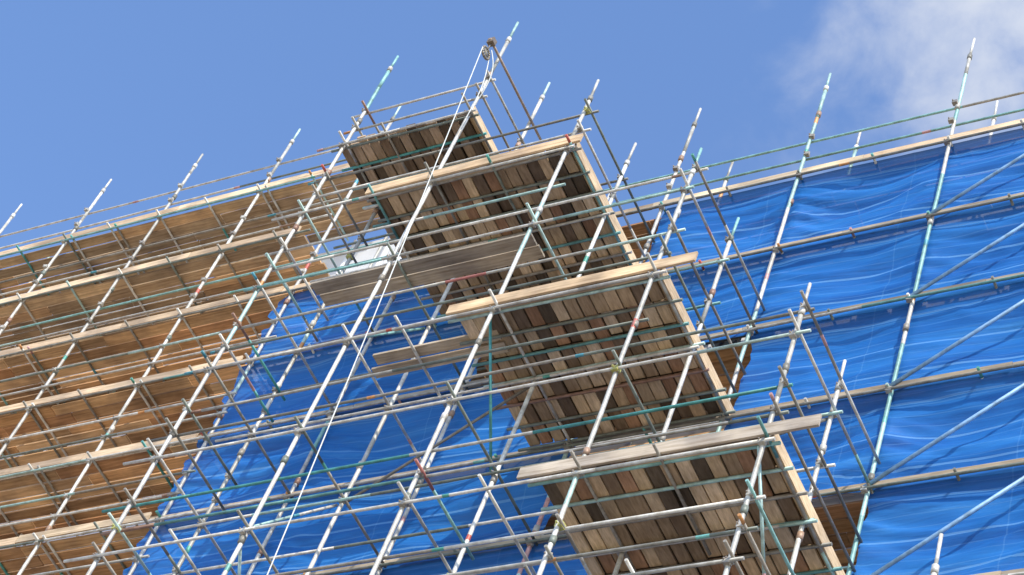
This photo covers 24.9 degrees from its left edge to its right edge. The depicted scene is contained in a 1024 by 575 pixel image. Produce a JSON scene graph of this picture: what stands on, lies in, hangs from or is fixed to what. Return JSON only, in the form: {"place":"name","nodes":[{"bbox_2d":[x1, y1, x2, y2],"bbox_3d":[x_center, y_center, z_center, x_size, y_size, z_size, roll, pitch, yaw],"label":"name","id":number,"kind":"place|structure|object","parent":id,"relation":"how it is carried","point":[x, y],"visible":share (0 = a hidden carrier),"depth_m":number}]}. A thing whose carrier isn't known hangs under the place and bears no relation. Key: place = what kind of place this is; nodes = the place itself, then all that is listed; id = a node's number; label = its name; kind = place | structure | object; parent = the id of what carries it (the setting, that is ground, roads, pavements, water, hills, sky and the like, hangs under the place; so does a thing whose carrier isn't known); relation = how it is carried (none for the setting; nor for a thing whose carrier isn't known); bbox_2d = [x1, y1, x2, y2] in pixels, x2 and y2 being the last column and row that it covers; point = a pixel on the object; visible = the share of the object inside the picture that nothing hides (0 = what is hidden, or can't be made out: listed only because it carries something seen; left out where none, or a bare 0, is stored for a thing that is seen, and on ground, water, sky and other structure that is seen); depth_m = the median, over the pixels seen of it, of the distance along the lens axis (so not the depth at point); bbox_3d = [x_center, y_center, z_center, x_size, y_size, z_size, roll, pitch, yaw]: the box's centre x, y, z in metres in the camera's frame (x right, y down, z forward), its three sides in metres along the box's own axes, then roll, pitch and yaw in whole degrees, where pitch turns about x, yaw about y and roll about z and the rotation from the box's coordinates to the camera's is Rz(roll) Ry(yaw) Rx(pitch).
{"place":"outdoors","nodes":[
{"label":"outdoors","id":0,"kind":"place"},
{"bbox_2d":[25,336,750,534],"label":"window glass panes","id":1,"kind":"object","parent":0,"point":[724,343],"depth_m":36.05},
{"bbox_2d":[0,237,864,561],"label":"walls","id":2,"kind":"structure","parent":0,"point":[360,255],"depth_m":43.32},
{"bbox_2d":[20,338,860,564],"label":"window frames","id":3,"kind":"structure","parent":2,"relation":"attached to","point":[742,340],"depth_m":31.80},
{"bbox_2d":[0,0,1023,298],"label":"sky","id":4,"kind":"structure","parent":0,"point":[132,94]},
{"label":"ground","id":5,"kind":"structure","parent":0,"visible":0},
{"bbox_2d":[63,21,942,574],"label":"loading tower scaffolding","id":6,"kind":"object","parent":5,"relation":"on","point":[555,299],"visible":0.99,"depth_m":31.48},
{"bbox_2d":[481,37,541,139],"bbox_3d":[-0.006,-3.182,38.349,0.120,0.536,2.108,-12,-59,27],"label":"hoist pulley","id":7,"kind":"object","parent":6,"relation":"attached to","point":[491,42],"visible":1,"depth_m":38.26},
{"bbox_2d":[267,46,493,574],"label":"hoist rope","id":8,"kind":"object","parent":7,"relation":"hanging from","point":[385,289],"visible":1,"depth_m":32.16},
{"bbox_2d":[0,38,1023,574],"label":"facade scaffolding","id":9,"kind":"object","parent":5,"relation":"on","point":[226,246],"visible":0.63,"depth_m":40.60},
{"bbox_2d":[123,128,1023,574],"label":"debris netting","id":10,"kind":"object","parent":9,"relation":"attached to","point":[865,268],"visible":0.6,"depth_m":33.26}
]}

